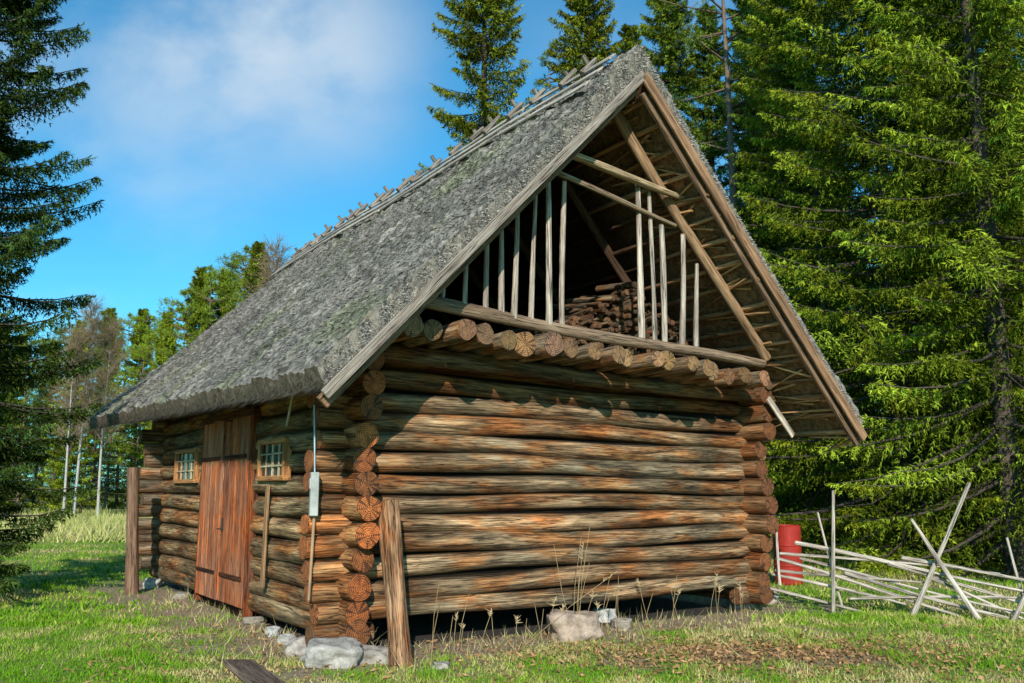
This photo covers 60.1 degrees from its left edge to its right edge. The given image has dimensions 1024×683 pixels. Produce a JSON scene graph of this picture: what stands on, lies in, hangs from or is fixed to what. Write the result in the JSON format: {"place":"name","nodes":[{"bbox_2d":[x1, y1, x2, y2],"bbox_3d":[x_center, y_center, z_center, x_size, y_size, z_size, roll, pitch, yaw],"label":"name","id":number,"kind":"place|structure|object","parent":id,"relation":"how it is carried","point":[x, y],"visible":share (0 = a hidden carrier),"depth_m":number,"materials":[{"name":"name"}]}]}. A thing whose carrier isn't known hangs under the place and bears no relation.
{"place":"outdoors","nodes":[
{"label":"outdoors","id":0,"kind":"place"},
{"bbox_2d":[0,492,1023,682],"bbox_3d":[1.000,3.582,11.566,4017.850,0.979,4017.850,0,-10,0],"label":"ground","id":1,"kind":"structure","parent":0,"point":[421,628],"depth_m":10.20,"materials":[{"name":"green plant"}]},
{"bbox_2d":[0,0,106,597],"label":"spruce tree","id":2,"kind":"object","parent":1,"relation":"on","point":[19,246],"visible":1,"depth_m":13.79,"materials":[{"name":"green plant"}]},
{"bbox_2d":[41,321,101,514],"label":"birch tree","id":3,"kind":"object","parent":1,"relation":"on","point":[72,344],"visible":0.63,"depth_m":45.16,"materials":[{"name":"green plant"}]},
{"bbox_2d":[46,293,118,514],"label":"birch tree","id":4,"kind":"object","parent":1,"relation":"on","point":[94,325],"visible":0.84,"depth_m":46.34,"materials":[{"name":"green plant"}]},
{"bbox_2d":[78,312,132,517],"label":"birch tree","id":5,"kind":"object","parent":1,"relation":"on","point":[111,355],"visible":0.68,"depth_m":47.49,"materials":[{"name":"green plant"}]},
{"bbox_2d":[124,467,139,594],"bbox_3d":[-5.987,3.033,13.970,0.311,2.082,0.215,0,-10,0],"label":"wooden post","id":6,"kind":"object","parent":1,"relation":"on","point":[131,583],"visible":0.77,"depth_m":13.92,"materials":[{"name":"brown wood"}]},
{"bbox_2d":[143,577,164,588],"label":"foundation stone","id":7,"kind":"object","parent":1,"relation":"on","point":[150,583],"visible":0.88,"depth_m":14.67,"materials":[{"name":"grey stone"}]},
{"bbox_2d":[171,591,189,598],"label":"foundation stone","id":8,"kind":"object","parent":1,"relation":"on","point":[181,596],"visible":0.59,"depth_m":13.07,"materials":[{"name":"grey stone"}]},
{"bbox_2d":[224,258,252,312],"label":"birch tree","id":9,"kind":"object","parent":1,"relation":"on","point":[242,278],"visible":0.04,"depth_m":63.44,"materials":[{"name":"green plant"}]},
{"bbox_2d":[223,659,284,682],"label":"fallen board","id":10,"kind":"object","parent":1,"relation":"on","point":[248,670],"visible":1,"depth_m":7.57,"materials":[{"name":"grey wood"}]},
{"bbox_2d":[242,615,267,624],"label":"foundation stone","id":11,"kind":"object","parent":1,"relation":"on","point":[247,620],"visible":0.97,"depth_m":10.72,"materials":[{"name":"grey stone"}]},
{"bbox_2d":[242,231,295,296],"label":"birch tree","id":12,"kind":"object","parent":1,"relation":"on","point":[277,264],"visible":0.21,"depth_m":56.26,"materials":[{"name":"brown plant"}]},
{"bbox_2d":[265,626,281,636],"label":"foundation stone","id":13,"kind":"object","parent":1,"relation":"on","point":[275,630],"visible":0.91,"depth_m":9.85,"materials":[{"name":"grey stone"}]},
{"bbox_2d":[276,633,294,644],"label":"foundation stone","id":14,"kind":"object","parent":1,"relation":"on","point":[284,638],"visible":0.63,"depth_m":9.33,"materials":[{"name":"grey stone"}]},
{"bbox_2d":[284,636,306,656],"bbox_3d":[-2.103,3.047,8.842,0.315,0.202,0.263,0,-10,0],"label":"foundation stone","id":15,"kind":"object","parent":1,"relation":"on","point":[292,646],"visible":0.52,"depth_m":8.76,"materials":[{"name":"grey stone"}]},
{"bbox_2d":[300,636,363,668],"bbox_3d":[-1.669,2.924,8.242,0.633,0.292,0.507,0,-10,0],"label":"foundation stone","id":16,"kind":"object","parent":1,"relation":"on","point":[343,651],"visible":0.86,"depth_m":8.07,"materials":[{"name":"grey stone"}]},
{"bbox_2d":[358,644,388,664],"bbox_3d":[-1.321,2.975,8.383,0.442,0.191,0.366,0,-10,0],"label":"foundation stone","id":17,"kind":"object","parent":1,"relation":"on","point":[372,654],"visible":0.53,"depth_m":8.25,"materials":[{"name":"grey stone"}]},
{"bbox_2d":[378,499,413,667],"bbox_3d":[-1.129,2.325,8.451,0.234,1.621,0.697,5,-11,-28],"label":"leaning slab","id":18,"kind":"object","parent":1,"relation":"on","point":[392,564],"depth_m":8.39,"materials":[{"name":"brown wood"}]},
{"bbox_2d":[431,661,449,669],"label":"foundation stone","id":19,"kind":"object","parent":1,"relation":"on","point":[440,664],"visible":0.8,"depth_m":7.99,"materials":[{"name":"grey stone"}]},
{"bbox_2d":[417,0,531,172],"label":"spruce tree","id":20,"kind":"object","parent":1,"relation":"on","point":[486,12],"visible":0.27,"depth_m":31.54,"materials":[{"name":"green plant"}]},
{"bbox_2d":[87,44,866,646],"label":"thatched log barn","id":21,"kind":"structure","parent":1,"relation":"on","point":[509,358],"depth_m":10.79,"materials":[{"name":"brown wood"}]},
{"bbox_2d":[177,453,193,479],"bbox_3d":[-5.080,1.953,13.851,0.010,0.468,1.190,6,-11,-34],"label":"window pane","id":22,"kind":"structure","parent":21,"relation":"in","point":[184,455],"depth_m":13.97,"materials":[{"name":"clear glass"}]},
{"bbox_2d":[173,448,201,483],"bbox_3d":[-5.086,1.952,13.847,0.105,0.528,1.290,6,-11,-34],"label":"window frame","id":23,"kind":"structure","parent":21,"relation":"in","point":[197,460],"depth_m":13.66,"materials":[{"name":"brown wood"}]},
{"bbox_2d":[194,407,261,617],"bbox_3d":[-3.894,2.307,12.046,0.180,2.644,2.442,6,-11,-34],"label":"plank door","id":24,"kind":"structure","parent":21,"relation":"in","point":[223,573],"depth_m":11.80,"materials":[{"name":"red wood"}]},
{"bbox_2d":[262,444,281,475],"bbox_3d":[-2.850,1.420,10.605,0.010,0.439,0.868,6,-11,-34],"label":"window pane","id":25,"kind":"structure","parent":21,"relation":"in","point":[264,446],"depth_m":10.67,"materials":[{"name":"clear glass"}]},
{"bbox_2d":[255,437,291,480],"bbox_3d":[-2.857,1.419,10.601,0.105,0.499,0.968,6,-11,-34],"label":"window frame","id":26,"kind":"structure","parent":21,"relation":"in","point":[286,452],"depth_m":10.44,"materials":[{"name":"grey wood"}]},
{"bbox_2d":[0,502,1021,677],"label":"dry grass","id":27,"kind":"structure","parent":1,"relation":"on","point":[105,526],"depth_m":27.60,"materials":[{"name":"beige plant"}]},
{"bbox_2d":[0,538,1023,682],"bbox_3d":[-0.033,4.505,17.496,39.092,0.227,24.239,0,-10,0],"label":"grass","id":28,"kind":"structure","parent":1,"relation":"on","point":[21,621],"depth_m":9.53,"materials":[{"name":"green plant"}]},
{"bbox_2d":[0,14,1023,537],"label":"distant forest","id":29,"kind":"object","parent":1,"relation":"on","point":[200,310],"visible":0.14,"depth_m":59.03,"materials":[{"name":"green plant"}]},
{"bbox_2d":[46,622,1023,682],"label":"fallen leaves","id":30,"kind":"object","parent":1,"relation":"on","point":[814,658],"visible":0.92,"depth_m":8.50,"materials":[{"name":"brown plant"}]},
{"bbox_2d":[516,37,571,115],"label":"tree","id":31,"kind":"object","parent":1,"relation":"on","point":[545,63],"visible":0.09,"depth_m":40.60,"materials":[{"name":"green plant"}]},
{"bbox_2d":[546,609,603,641],"bbox_3d":[0.693,3.157,9.750,0.616,0.376,0.529,0,-10,0],"label":"foundation stone","id":32,"kind":"object","parent":1,"relation":"on","point":[565,625],"visible":0.84,"depth_m":9.56,"materials":[{"name":"grey stone"}]},
{"bbox_2d":[538,0,625,91],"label":"spruce tree","id":33,"kind":"object","parent":1,"relation":"on","point":[591,25],"visible":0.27,"depth_m":34.96,"materials":[{"name":"green plant"}]},
{"bbox_2d":[431,527,743,653],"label":"dry stalks","id":34,"kind":"object","parent":1,"relation":"on","point":[462,625],"visible":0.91,"depth_m":9.72,"materials":[{"name":"beige plant"}]},
{"bbox_2d":[592,607,616,622],"bbox_3d":[1.147,3.406,10.976,0.318,0.219,0.252,0,-10,0],"label":"foundation stone","id":35,"kind":"object","parent":1,"relation":"on","point":[608,612],"visible":0.56,"depth_m":10.88,"materials":[{"name":"grey stone"}]},
{"bbox_2d":[610,618,631,630],"bbox_3d":[1.278,3.312,10.335,0.264,0.152,0.210,0,-10,0],"label":"foundation stone","id":36,"kind":"object","parent":1,"relation":"on","point":[623,622],"visible":0.89,"depth_m":10.27,"materials":[{"name":"grey stone"}]},
{"bbox_2d":[613,23,647,59],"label":"spruce tree","id":37,"kind":"object","parent":1,"relation":"on","point":[628,30],"visible":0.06,"depth_m":47.11,"materials":[{"name":"green plant"}]},
{"bbox_2d":[627,0,741,214],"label":"spruce tree","id":38,"kind":"object","parent":1,"relation":"on","point":[674,77],"visible":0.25,"depth_m":35.92,"materials":[{"name":"green plant"}]},
{"bbox_2d":[682,2,745,208],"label":"spruce tree","id":39,"kind":"object","parent":1,"relation":"on","point":[699,114],"visible":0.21,"depth_m":42.17,"materials":[{"name":"green plant"}]},
{"bbox_2d":[646,0,794,233],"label":"pine tree","id":40,"kind":"object","parent":1,"relation":"on","point":[698,37],"visible":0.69,"depth_m":31.01,"materials":[{"name":"green plant"}]},
{"bbox_2d":[726,599,754,609],"bbox_3d":[3.182,3.598,12.295,0.379,0.269,0.333,0,-10,0],"label":"foundation stone","id":41,"kind":"object","parent":1,"relation":"on","point":[730,604],"visible":0.36,"depth_m":12.17,"materials":[{"name":"grey stone"}]},
{"bbox_2d":[706,0,802,472],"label":"spruce tree","id":42,"kind":"object","parent":1,"relation":"on","point":[738,73],"visible":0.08,"depth_m":40.28,"materials":[{"name":"green plant"}]},
{"bbox_2d":[754,591,778,603],"bbox_3d":[3.653,3.689,12.835,0.413,0.306,0.305,0,-10,0],"label":"foundation stone","id":43,"kind":"object","parent":1,"relation":"on","point":[775,599],"visible":0.09,"depth_m":12.71,"materials":[{"name":"grey stone"}]},
{"bbox_2d":[772,524,802,584],"bbox_3d":[4.789,3.699,15.374,0.499,1.000,0.499,0,-10,0],"label":"red barrel","id":44,"kind":"object","parent":1,"relation":"on","point":[789,535],"visible":0.68,"depth_m":15.19,"materials":[{"name":"red metal"}]},
{"bbox_2d":[724,0,892,538],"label":"spruce tree","id":45,"kind":"object","parent":1,"relation":"on","point":[756,62],"visible":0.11,"depth_m":33.15,"materials":[{"name":"green plant"}]},
{"bbox_2d":[725,0,962,559],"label":"spruce tree","id":46,"kind":"object","parent":1,"relation":"on","point":[798,72],"visible":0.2,"depth_m":24.61,"materials":[{"name":"green plant"}]},
{"bbox_2d":[741,0,1023,577],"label":"spruce tree","id":47,"kind":"object","parent":1,"relation":"on","point":[872,342],"visible":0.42,"depth_m":20.16,"materials":[{"name":"green plant"}]},
{"bbox_2d":[770,482,1023,620],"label":"roundpole fence","id":48,"kind":"object","parent":1,"relation":"on","point":[849,575],"visible":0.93,"depth_m":11.49,"materials":[{"name":"grey wood"}]},
{"bbox_2d":[811,0,1023,582],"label":"spruce tree","id":49,"kind":"object","parent":1,"relation":"on","point":[999,376],"visible":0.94,"depth_m":17.19,"materials":[{"name":"green plant"}]},
{"bbox_2d":[819,0,1023,548],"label":"spruce tree","id":50,"kind":"object","parent":1,"relation":"on","point":[956,42],"visible":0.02,"depth_m":26.15,"materials":[{"name":"green plant"}]},
{"bbox_2d":[917,0,1023,555],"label":"spruce tree","id":51,"kind":"object","parent":1,"relation":"on","point":[1009,313],"visible":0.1,"depth_m":19.97,"materials":[{"name":"green plant"}]},
{"bbox_2d":[0,0,1023,489],"label":"sky","id":52,"kind":"structure","parent":0,"point":[210,126],"materials":[{"name":"blue"}]}
]}

